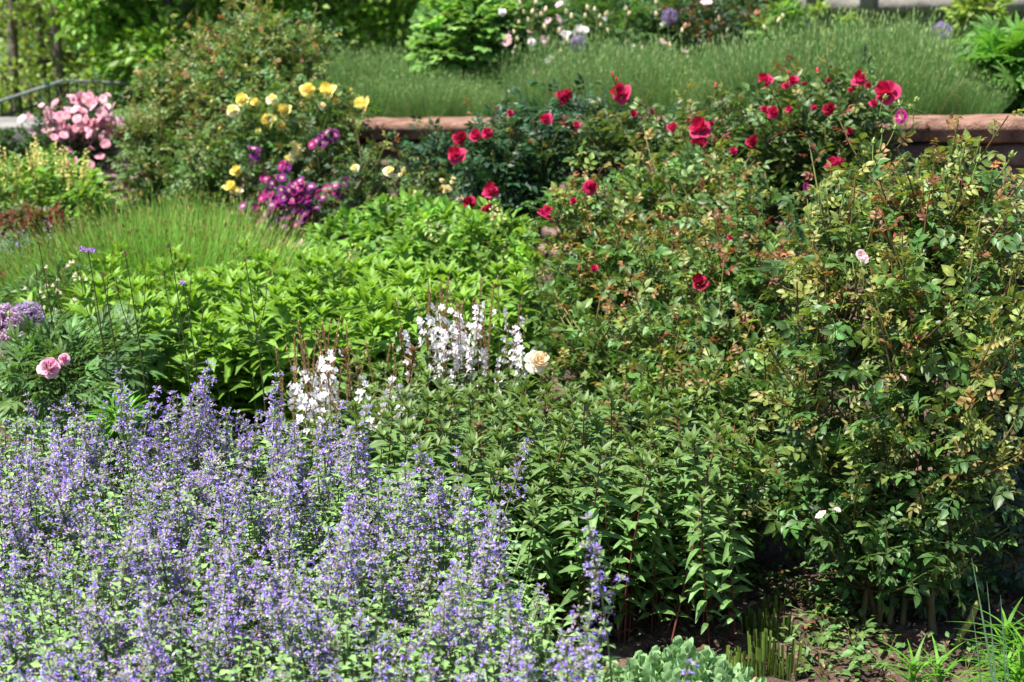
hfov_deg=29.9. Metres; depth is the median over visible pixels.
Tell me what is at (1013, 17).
background tree
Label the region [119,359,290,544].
catmint clump
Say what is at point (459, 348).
gaura plant
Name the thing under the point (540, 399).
tall shoot
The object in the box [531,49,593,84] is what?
lavender plant
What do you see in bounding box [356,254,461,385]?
phlox plant
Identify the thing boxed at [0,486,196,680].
catmint clump
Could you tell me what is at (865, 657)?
weed seedling
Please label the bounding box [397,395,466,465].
red stemmed perennial
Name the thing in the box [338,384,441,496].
red stemmed perennial
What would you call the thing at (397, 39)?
background tree
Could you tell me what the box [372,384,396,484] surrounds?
tall shoot
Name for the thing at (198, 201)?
feathery perennial
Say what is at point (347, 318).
phlox plant
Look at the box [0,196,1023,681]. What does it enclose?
bed soil
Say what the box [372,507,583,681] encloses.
catmint clump
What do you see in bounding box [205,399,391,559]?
catmint clump
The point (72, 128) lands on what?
shrub rose
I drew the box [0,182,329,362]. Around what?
feathery perennial
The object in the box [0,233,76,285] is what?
feathery perennial
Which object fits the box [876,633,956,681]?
lily plant
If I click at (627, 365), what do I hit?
red stemmed perennial
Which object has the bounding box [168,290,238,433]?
phlox plant
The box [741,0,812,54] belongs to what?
shrub
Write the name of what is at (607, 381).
red stemmed perennial
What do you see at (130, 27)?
tree
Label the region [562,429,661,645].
red stemmed perennial
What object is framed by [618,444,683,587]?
red stemmed perennial
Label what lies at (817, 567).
weed seedling
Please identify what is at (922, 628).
leaf litter
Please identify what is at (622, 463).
tall shoot
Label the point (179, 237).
feathery perennial
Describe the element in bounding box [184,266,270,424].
phlox plant
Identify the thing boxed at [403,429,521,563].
red stemmed perennial
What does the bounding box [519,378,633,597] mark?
red stemmed perennial
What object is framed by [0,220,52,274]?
salvia plant
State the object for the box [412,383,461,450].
red stemmed perennial
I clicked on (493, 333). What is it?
phlox plant
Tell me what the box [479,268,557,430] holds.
phlox plant
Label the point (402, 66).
lavender plant
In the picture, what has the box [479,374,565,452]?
red stemmed perennial
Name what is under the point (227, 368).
phlox plant
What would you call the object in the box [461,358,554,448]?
red stemmed perennial
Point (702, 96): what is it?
lavender plant
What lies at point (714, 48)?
lavender plant
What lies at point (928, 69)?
lavender plant
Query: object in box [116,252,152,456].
verbena plant
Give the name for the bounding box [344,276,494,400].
seed spike plant
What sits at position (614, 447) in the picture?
red stemmed perennial
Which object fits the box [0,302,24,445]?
allium
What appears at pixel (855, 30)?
lavender plant
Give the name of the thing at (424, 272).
phlox plant
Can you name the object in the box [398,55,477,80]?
lavender plant
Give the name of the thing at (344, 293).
phlox plant
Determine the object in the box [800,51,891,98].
lavender plant
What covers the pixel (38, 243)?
verbena plant
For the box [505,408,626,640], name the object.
red stemmed perennial
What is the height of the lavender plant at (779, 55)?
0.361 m
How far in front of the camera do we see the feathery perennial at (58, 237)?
7.69 m
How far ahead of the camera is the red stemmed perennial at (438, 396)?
4.72 m
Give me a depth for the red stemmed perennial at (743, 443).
5.00 m
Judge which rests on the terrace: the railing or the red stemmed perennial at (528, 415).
the railing
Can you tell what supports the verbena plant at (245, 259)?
on the bed soil
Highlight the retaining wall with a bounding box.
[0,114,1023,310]
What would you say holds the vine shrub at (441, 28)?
on the terrace
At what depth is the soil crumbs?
4.69 m
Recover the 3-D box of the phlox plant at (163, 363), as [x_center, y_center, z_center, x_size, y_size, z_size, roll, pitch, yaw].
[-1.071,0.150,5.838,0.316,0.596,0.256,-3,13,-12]
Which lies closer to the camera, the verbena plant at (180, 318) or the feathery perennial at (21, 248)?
the verbena plant at (180, 318)
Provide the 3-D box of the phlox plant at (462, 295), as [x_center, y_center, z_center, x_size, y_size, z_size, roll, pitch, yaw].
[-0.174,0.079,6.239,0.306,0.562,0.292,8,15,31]
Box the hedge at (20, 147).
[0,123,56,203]
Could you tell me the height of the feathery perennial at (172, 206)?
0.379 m
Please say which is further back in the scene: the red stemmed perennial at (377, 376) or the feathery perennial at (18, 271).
the feathery perennial at (18, 271)
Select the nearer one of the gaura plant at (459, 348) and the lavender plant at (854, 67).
the gaura plant at (459, 348)
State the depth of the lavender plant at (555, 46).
10.74 m
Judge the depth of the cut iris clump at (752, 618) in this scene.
4.64 m
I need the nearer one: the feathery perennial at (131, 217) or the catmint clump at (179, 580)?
the catmint clump at (179, 580)
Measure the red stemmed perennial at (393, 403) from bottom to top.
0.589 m
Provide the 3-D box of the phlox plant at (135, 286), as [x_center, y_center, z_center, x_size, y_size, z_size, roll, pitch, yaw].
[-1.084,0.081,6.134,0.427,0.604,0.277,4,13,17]
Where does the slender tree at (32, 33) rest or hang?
on the terrace
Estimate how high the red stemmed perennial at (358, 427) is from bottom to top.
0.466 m
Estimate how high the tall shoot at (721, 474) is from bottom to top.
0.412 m
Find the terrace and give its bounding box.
[0,4,1023,128]
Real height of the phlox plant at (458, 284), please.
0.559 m
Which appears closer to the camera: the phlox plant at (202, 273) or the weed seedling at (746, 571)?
the weed seedling at (746, 571)
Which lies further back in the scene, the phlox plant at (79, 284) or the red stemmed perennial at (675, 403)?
the phlox plant at (79, 284)
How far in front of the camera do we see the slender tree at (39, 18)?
17.87 m
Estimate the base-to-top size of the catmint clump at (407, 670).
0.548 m
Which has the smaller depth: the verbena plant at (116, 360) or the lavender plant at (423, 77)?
the verbena plant at (116, 360)
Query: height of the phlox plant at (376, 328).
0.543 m
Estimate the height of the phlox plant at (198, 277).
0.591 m
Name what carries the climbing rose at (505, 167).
on the bed soil
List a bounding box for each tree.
[0,0,115,116]
[0,0,119,116]
[0,0,121,116]
[0,0,178,108]
[0,1,94,116]
[0,1,121,111]
[0,2,75,116]
[0,6,174,109]
[20,0,353,93]
[30,0,331,108]
[154,0,421,80]
[157,0,555,79]
[203,3,357,75]
[289,0,569,81]
[332,0,640,47]
[472,0,766,46]
[548,0,855,45]
[686,0,979,45]
[727,0,937,40]
[835,12,1023,30]
[916,12,1023,33]
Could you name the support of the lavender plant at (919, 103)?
on the terrace
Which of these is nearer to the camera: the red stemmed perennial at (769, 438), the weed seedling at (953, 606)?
the weed seedling at (953, 606)
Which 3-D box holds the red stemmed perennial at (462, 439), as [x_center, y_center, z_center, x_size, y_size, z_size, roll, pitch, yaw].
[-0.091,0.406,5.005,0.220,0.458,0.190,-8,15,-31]
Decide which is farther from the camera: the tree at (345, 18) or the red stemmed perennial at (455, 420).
the tree at (345, 18)
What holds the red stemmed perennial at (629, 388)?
on the bed soil
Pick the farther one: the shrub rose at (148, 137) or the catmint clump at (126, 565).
the shrub rose at (148, 137)
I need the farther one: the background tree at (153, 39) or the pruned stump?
the background tree at (153, 39)
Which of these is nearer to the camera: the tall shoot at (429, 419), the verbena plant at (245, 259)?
the tall shoot at (429, 419)
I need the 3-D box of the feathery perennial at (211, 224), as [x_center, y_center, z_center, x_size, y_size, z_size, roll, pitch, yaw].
[-1.153,-0.230,7.192,1.404,0.733,1.349,0,13,0]
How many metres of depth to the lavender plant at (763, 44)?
9.93 m
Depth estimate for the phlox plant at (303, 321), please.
5.90 m
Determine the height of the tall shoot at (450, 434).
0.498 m
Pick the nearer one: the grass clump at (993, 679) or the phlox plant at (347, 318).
the grass clump at (993, 679)
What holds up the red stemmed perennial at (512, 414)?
on the bed soil
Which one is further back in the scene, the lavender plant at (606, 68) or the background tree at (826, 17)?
the background tree at (826, 17)
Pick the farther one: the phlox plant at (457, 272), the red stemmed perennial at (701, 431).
the phlox plant at (457, 272)
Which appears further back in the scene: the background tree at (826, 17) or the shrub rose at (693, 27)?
the background tree at (826, 17)
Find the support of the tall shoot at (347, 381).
on the bed soil
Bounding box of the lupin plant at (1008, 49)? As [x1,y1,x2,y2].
[944,11,1023,113]
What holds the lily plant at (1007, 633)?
on the bed soil
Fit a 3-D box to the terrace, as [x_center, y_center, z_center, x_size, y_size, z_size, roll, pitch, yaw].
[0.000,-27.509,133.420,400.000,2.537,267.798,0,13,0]
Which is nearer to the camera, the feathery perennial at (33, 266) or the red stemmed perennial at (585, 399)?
the red stemmed perennial at (585, 399)
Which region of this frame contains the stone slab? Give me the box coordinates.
[0,117,45,146]
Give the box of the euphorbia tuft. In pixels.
[84,381,156,493]
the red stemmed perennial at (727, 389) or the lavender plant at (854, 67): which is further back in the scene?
the lavender plant at (854, 67)
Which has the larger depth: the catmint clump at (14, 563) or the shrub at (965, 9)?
the shrub at (965, 9)
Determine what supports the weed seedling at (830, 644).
on the bed soil
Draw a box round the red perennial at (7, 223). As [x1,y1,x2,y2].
[0,198,81,249]
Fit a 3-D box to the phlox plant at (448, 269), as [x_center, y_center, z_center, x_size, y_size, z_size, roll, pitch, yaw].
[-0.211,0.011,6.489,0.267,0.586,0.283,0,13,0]
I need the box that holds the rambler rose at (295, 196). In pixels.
[236,104,363,256]
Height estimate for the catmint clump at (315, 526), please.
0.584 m
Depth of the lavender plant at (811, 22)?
9.71 m
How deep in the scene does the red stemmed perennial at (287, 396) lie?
5.21 m
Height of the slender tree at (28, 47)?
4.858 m
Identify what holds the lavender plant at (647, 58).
on the terrace
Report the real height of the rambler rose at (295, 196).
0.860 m
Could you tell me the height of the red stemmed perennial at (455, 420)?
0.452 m
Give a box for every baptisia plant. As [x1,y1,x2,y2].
[0,135,125,236]
[299,186,552,296]
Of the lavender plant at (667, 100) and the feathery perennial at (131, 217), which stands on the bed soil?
the feathery perennial at (131, 217)
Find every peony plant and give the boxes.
[0,300,165,460]
[473,0,596,79]
[539,0,681,62]
[632,0,748,68]
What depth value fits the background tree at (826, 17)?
17.33 m
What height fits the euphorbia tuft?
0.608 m
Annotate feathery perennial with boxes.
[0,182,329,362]
[0,185,359,414]
[0,203,270,398]
[0,223,223,411]
[0,230,153,402]
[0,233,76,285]
[0,234,105,273]
[0,235,119,409]
[2,223,149,285]
[3,218,221,294]
[8,220,128,253]
[13,201,226,283]
[27,217,108,261]
[30,182,358,334]
[31,194,231,246]
[53,209,291,277]
[71,194,301,271]
[77,204,198,235]
[91,188,292,257]
[103,205,289,261]
[116,187,258,236]
[133,198,230,217]
[146,204,267,245]
[155,203,269,233]
[159,201,245,230]
[160,217,287,250]
[183,219,301,261]
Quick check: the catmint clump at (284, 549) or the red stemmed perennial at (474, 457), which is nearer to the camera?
the catmint clump at (284, 549)
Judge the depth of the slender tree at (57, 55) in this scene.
16.81 m
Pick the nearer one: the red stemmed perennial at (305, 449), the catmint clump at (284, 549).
the catmint clump at (284, 549)
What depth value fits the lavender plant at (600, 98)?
9.61 m
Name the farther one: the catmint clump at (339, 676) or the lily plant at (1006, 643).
the lily plant at (1006, 643)
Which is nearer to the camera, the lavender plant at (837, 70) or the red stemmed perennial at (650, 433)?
the red stemmed perennial at (650, 433)
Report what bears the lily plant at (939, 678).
on the bed soil
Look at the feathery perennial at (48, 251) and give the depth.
6.71 m
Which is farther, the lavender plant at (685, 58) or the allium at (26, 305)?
the lavender plant at (685, 58)
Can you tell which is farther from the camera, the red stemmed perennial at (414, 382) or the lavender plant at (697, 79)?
the lavender plant at (697, 79)
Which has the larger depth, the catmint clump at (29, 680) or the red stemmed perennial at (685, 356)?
the red stemmed perennial at (685, 356)
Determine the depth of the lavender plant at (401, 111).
10.41 m
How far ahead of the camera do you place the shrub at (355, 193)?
8.48 m
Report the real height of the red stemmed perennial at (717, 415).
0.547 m
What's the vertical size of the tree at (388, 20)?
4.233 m
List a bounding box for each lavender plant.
[310,42,386,92]
[312,43,413,92]
[313,68,357,93]
[332,42,409,88]
[340,64,416,117]
[350,40,452,101]
[354,41,419,82]
[355,65,428,116]
[377,82,439,117]
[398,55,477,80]
[398,70,481,117]
[399,64,460,94]
[415,64,482,95]
[415,76,470,115]
[437,70,501,116]
[440,85,490,116]
[442,61,498,88]
[459,62,506,92]
[464,79,496,99]
[467,84,518,116]
[480,85,503,104]
[482,69,519,95]
[485,38,582,90]
[491,63,560,102]
[493,79,546,116]
[508,61,596,114]
[514,23,622,79]
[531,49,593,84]
[532,46,638,115]
[548,34,655,85]
[568,25,680,71]
[572,50,652,97]
[573,39,666,76]
[579,81,633,114]
[584,40,706,116]
[609,41,694,73]
[622,33,734,103]
[629,63,719,115]
[651,58,716,78]
[656,62,719,113]
[666,44,737,81]
[676,31,747,68]
[680,71,739,115]
[688,18,834,92]
[692,45,762,86]
[694,49,795,114]
[703,29,854,115]
[723,24,823,60]
[748,39,813,74]
[754,0,919,57]
[764,4,931,78]
[774,55,837,99]
[778,35,862,65]
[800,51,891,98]
[806,31,908,60]
[807,36,936,115]
[813,30,931,74]
[822,7,974,91]
[824,10,958,52]
[833,23,911,56]
[848,19,960,65]
[854,57,932,110]
[857,2,978,65]
[866,37,988,115]
[896,52,964,95]
[908,74,985,114]
[915,38,1005,98]
[932,40,986,85]
[934,70,1018,114]
[960,66,1023,113]
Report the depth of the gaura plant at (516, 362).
5.56 m
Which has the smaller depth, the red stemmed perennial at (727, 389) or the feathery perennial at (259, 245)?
the red stemmed perennial at (727, 389)
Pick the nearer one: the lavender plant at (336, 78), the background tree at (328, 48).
the lavender plant at (336, 78)
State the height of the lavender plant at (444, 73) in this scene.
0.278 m
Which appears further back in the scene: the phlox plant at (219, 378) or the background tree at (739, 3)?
the background tree at (739, 3)
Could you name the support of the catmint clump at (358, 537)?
on the bed soil
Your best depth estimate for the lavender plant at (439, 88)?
10.64 m
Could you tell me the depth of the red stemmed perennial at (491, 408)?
4.95 m
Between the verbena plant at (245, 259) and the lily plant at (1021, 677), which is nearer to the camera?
the lily plant at (1021, 677)
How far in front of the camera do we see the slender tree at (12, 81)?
16.56 m
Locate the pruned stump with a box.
[953,600,980,650]
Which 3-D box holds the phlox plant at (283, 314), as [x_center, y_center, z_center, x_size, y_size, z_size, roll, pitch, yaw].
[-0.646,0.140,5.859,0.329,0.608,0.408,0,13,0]
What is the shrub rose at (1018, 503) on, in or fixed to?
on the bed soil
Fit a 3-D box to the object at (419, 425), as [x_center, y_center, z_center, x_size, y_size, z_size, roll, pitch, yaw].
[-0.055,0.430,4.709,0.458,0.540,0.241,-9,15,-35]
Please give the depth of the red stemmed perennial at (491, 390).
5.47 m
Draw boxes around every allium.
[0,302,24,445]
[0,328,28,462]
[10,299,44,465]
[570,35,584,60]
[660,7,677,52]
[932,21,951,41]
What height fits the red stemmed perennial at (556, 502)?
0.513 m
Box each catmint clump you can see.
[0,418,85,515]
[0,424,148,624]
[0,438,118,587]
[0,460,185,649]
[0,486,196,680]
[0,530,198,681]
[0,600,189,681]
[0,636,165,681]
[1,392,156,524]
[10,603,307,681]
[15,672,133,681]
[16,384,205,537]
[44,368,242,574]
[47,477,258,607]
[57,485,288,680]
[62,452,306,636]
[64,372,248,516]
[73,557,314,681]
[101,522,315,681]
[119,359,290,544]
[141,423,353,576]
[162,400,355,533]
[175,446,374,614]
[204,470,442,681]
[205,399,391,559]
[206,458,393,653]
[217,534,483,681]
[234,405,442,584]
[250,597,485,681]
[253,585,423,681]
[294,433,532,590]
[326,558,584,681]
[331,461,553,666]
[362,468,555,673]
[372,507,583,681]
[383,511,632,681]
[390,644,467,681]
[419,586,698,681]
[456,640,591,681]
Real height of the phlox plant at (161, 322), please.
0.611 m
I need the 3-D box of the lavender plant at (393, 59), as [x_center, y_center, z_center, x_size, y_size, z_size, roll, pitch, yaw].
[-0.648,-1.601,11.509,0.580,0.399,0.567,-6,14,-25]
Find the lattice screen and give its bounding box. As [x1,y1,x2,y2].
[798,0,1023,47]
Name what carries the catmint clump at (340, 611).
on the bed soil
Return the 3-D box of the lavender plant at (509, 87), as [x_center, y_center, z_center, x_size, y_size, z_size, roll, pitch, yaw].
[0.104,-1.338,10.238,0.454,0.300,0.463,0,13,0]
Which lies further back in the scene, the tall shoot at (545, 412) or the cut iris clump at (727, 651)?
the tall shoot at (545, 412)
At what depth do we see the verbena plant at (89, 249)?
5.00 m
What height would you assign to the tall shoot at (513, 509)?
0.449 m
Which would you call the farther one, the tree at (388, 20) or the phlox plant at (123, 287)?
the tree at (388, 20)
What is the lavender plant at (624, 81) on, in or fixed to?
on the terrace
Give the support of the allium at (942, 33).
on the terrace
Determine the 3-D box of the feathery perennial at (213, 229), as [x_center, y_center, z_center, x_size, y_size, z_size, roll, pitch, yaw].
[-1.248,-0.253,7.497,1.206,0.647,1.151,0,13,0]
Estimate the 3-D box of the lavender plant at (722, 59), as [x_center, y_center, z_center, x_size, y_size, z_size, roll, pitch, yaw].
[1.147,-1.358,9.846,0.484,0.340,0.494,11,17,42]
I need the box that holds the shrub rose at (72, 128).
[17,69,127,180]
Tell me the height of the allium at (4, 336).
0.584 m
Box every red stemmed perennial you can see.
[266,386,380,464]
[268,400,391,487]
[270,404,382,487]
[278,389,369,460]
[278,415,343,477]
[287,349,372,468]
[303,418,366,473]
[310,363,427,441]
[325,415,371,488]
[333,362,455,509]
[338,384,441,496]
[345,360,406,445]
[354,375,452,452]
[359,410,399,461]
[360,361,402,439]
[361,382,462,474]
[361,395,464,517]
[361,417,470,518]
[370,383,481,506]
[371,409,507,568]
[373,389,434,471]
[376,417,446,508]
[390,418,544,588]
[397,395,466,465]
[402,376,497,473]
[403,367,498,467]
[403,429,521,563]
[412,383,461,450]
[420,369,493,439]
[420,394,495,482]
[422,391,461,540]
[428,418,488,530]
[434,360,528,472]
[437,371,512,431]
[440,414,488,504]
[449,427,529,588]
[453,382,576,468]
[458,381,534,449]
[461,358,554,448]
[463,378,577,539]
[465,398,527,562]
[467,386,539,539]
[468,415,588,628]
[476,402,525,565]
[477,377,545,564]
[477,421,566,577]
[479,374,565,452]
[483,377,563,458]
[486,381,602,588]
[493,435,619,557]
[494,430,576,581]
[499,439,630,651]
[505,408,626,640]
[506,411,586,617]
[513,406,636,625]
[515,405,585,463]
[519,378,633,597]
[532,362,570,431]
[537,377,619,471]
[549,400,632,472]
[556,372,616,455]
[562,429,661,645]
[571,398,709,635]
[574,402,662,574]
[586,394,700,567]
[587,404,670,634]
[589,421,736,644]
[597,360,639,422]
[601,400,735,606]
[612,385,701,528]
[612,396,705,587]
[613,383,643,457]
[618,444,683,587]
[627,420,734,636]
[636,437,708,576]
[642,407,777,623]
[658,424,753,648]
[662,387,725,555]
[664,422,757,575]
[669,403,764,554]
[675,349,708,443]
[687,424,754,569]
[690,371,783,539]
[690,384,739,541]
[692,403,781,599]
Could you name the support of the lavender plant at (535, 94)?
on the terrace
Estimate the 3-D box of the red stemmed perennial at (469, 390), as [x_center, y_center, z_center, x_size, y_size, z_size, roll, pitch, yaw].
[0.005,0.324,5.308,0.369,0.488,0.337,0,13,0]
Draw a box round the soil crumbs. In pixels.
[586,492,1023,681]
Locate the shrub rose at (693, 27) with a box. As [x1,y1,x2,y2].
[645,0,778,61]
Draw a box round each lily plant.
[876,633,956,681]
[902,633,979,681]
[948,597,1023,681]
[955,637,1018,681]
[965,618,1023,681]
[968,656,1023,681]
[970,634,1023,681]
[974,609,1023,676]
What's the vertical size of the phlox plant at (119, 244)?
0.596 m
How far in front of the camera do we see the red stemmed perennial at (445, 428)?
4.66 m
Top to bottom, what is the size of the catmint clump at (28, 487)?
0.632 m
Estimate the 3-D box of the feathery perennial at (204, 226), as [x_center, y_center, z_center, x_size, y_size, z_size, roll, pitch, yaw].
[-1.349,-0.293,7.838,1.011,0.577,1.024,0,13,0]
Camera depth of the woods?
22.94 m
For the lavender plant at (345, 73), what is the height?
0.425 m
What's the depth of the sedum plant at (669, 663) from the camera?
3.66 m
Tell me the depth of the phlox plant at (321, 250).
6.69 m
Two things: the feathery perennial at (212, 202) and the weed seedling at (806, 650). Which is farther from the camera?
the feathery perennial at (212, 202)
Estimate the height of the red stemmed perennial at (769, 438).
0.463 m
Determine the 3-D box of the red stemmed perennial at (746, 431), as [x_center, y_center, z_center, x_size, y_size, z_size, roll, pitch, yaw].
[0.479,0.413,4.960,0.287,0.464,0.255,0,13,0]
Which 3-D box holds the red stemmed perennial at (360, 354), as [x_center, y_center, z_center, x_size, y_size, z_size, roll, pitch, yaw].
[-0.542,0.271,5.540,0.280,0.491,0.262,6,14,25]
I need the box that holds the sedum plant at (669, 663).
[596,635,766,681]
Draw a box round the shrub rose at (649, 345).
[515,164,845,566]
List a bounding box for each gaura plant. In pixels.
[286,317,418,485]
[394,298,529,434]
[411,275,524,474]
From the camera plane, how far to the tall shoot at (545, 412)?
4.90 m
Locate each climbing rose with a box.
[396,73,654,322]
[530,39,925,356]
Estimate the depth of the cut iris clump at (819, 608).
4.78 m
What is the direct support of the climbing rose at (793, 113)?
on the bed soil
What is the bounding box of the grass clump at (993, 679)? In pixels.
[972,562,1008,681]
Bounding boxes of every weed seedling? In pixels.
[667,590,737,623]
[717,570,755,600]
[732,553,805,589]
[759,575,832,611]
[768,622,842,663]
[774,634,862,681]
[781,596,861,640]
[796,565,863,599]
[814,606,895,652]
[818,574,901,623]
[838,634,932,681]
[909,585,992,625]
[924,631,1000,680]
[963,559,1023,606]
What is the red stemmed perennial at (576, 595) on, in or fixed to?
on the bed soil
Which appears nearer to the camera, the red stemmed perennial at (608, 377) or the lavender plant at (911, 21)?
the red stemmed perennial at (608, 377)
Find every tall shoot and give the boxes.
[334,344,366,459]
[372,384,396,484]
[385,342,422,481]
[422,418,432,442]
[438,404,464,508]
[462,420,490,508]
[504,450,527,587]
[531,368,556,464]
[533,408,558,587]
[577,457,607,612]
[604,414,628,588]
[619,380,643,448]
[651,444,674,616]
[669,407,692,542]
[711,441,728,546]
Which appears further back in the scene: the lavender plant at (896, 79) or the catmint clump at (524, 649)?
the lavender plant at (896, 79)
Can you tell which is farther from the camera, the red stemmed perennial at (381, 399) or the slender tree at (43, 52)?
the slender tree at (43, 52)
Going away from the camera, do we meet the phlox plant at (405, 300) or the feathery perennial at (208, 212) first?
the phlox plant at (405, 300)
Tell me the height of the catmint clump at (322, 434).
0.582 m
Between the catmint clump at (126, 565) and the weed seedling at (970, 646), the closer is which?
the catmint clump at (126, 565)
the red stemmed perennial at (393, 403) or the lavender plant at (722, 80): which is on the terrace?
the lavender plant at (722, 80)
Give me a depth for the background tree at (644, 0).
18.14 m
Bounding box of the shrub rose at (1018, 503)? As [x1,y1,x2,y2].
[942,172,1023,592]
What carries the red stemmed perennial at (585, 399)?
on the bed soil
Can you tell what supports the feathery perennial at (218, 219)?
on the bed soil
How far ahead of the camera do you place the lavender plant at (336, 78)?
11.42 m
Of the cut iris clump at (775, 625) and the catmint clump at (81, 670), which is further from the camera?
the cut iris clump at (775, 625)
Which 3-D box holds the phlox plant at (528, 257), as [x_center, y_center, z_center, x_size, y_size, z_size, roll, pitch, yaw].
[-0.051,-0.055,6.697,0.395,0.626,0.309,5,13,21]
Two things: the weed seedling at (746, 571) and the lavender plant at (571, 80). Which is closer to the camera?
the weed seedling at (746, 571)
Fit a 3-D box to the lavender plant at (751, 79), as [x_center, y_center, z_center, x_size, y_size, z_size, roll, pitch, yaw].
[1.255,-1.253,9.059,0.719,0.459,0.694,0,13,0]
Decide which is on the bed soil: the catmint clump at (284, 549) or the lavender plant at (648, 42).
the catmint clump at (284, 549)
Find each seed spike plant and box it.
[274,320,366,463]
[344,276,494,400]
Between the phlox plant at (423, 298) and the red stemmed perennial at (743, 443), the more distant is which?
the phlox plant at (423, 298)
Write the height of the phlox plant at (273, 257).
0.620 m
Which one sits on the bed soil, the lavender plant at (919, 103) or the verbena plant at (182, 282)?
the verbena plant at (182, 282)
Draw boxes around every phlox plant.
[12,290,149,447]
[61,278,146,440]
[62,271,162,353]
[63,239,134,301]
[63,278,142,336]
[70,270,142,313]
[81,247,129,307]
[95,290,197,462]
[97,248,198,305]
[110,269,215,434]
[112,290,210,466]
[114,260,218,338]
[114,276,218,414]
[121,278,203,437]
[122,270,225,406]
[141,249,191,292]
[148,254,189,307]
[151,270,224,397]
[157,297,258,438]
[163,231,260,298]
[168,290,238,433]
[173,260,251,419]
[173,275,270,447]
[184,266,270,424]
[184,281,283,462]
[201,247,274,312]
[208,290,335,442]
[219,266,303,436]
[221,244,286,404]
[230,290,343,462]
[241,287,352,448]
[256,281,332,432]
[257,244,352,301]
[264,251,339,385]
[271,241,359,403]
[277,242,342,320]
[280,271,360,360]
[282,311,385,435]
[292,267,352,419]
[298,264,386,406]
[301,243,375,387]
[321,309,395,437]
[323,274,419,393]
[334,258,368,386]
[337,269,420,364]
[342,282,456,418]
[350,287,432,380]
[351,265,439,379]
[355,287,454,394]
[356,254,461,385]
[361,286,440,419]
[371,257,426,401]
[387,268,466,390]
[389,241,453,296]
[413,264,489,403]
[419,271,511,421]
[424,258,468,402]
[430,281,502,415]
[447,285,524,405]
[452,241,543,389]
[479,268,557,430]
[481,260,552,407]
[504,244,566,405]
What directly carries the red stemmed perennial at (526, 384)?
on the bed soil
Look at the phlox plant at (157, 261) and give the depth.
6.73 m
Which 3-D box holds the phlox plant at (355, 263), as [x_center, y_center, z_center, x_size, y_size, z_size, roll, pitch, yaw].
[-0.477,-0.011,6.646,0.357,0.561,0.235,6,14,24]
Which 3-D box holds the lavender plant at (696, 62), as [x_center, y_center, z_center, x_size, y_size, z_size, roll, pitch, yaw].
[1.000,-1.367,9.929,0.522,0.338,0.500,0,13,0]
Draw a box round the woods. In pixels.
[0,2,1021,42]
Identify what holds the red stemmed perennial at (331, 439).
on the bed soil
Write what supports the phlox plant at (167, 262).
on the bed soil
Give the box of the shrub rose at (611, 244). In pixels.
[502,114,772,390]
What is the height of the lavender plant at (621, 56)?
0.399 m
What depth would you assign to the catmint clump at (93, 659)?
3.33 m
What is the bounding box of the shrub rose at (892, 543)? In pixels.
[737,93,1023,635]
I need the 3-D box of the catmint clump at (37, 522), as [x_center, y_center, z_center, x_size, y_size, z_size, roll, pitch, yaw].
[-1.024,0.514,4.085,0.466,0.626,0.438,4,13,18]
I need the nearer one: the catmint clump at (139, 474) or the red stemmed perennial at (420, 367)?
the catmint clump at (139, 474)
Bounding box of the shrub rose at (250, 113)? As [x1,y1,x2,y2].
[155,0,396,249]
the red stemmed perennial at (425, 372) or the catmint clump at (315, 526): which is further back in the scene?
the red stemmed perennial at (425, 372)
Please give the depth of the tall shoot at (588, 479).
4.64 m
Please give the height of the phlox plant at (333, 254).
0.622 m
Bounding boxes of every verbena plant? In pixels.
[35,242,67,442]
[79,246,112,418]
[94,272,132,407]
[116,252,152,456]
[163,243,193,423]
[172,280,204,439]
[239,258,267,434]
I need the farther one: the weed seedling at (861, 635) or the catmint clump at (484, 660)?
the weed seedling at (861, 635)
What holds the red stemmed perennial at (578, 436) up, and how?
on the bed soil
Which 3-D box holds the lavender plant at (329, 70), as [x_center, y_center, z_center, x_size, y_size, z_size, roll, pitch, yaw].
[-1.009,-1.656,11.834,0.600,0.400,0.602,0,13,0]
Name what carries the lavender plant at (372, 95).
on the terrace
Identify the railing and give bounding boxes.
[0,79,134,116]
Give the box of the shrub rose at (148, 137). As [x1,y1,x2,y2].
[102,0,266,216]
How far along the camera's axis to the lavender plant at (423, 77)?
11.03 m
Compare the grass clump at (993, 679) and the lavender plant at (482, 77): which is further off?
the lavender plant at (482, 77)
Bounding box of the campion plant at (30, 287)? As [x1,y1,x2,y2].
[0,255,113,366]
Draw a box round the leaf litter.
[592,432,1023,681]
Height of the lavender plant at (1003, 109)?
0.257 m
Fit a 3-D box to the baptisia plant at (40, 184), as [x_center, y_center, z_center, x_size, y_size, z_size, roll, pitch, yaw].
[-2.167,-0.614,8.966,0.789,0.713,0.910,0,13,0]
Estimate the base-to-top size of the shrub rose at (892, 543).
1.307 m
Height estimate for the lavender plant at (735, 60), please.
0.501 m
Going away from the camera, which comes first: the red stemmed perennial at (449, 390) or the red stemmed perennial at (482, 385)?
the red stemmed perennial at (449, 390)
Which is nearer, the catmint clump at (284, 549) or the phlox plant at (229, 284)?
the catmint clump at (284, 549)
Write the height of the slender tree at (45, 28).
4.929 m
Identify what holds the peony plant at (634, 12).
on the terrace
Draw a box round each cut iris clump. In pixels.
[701,645,735,662]
[731,646,756,676]
[741,607,771,636]
[747,628,777,678]
[757,593,786,617]
[763,608,795,642]
[767,636,802,680]
[803,595,832,619]
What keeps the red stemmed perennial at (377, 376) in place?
on the bed soil
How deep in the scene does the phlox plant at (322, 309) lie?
6.04 m
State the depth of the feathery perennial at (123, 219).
8.00 m
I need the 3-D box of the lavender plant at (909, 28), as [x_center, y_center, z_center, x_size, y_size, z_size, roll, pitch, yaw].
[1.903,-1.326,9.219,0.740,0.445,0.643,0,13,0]
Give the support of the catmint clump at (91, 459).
on the bed soil
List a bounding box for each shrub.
[317,115,462,224]
[405,0,537,85]
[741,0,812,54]
[801,0,1017,45]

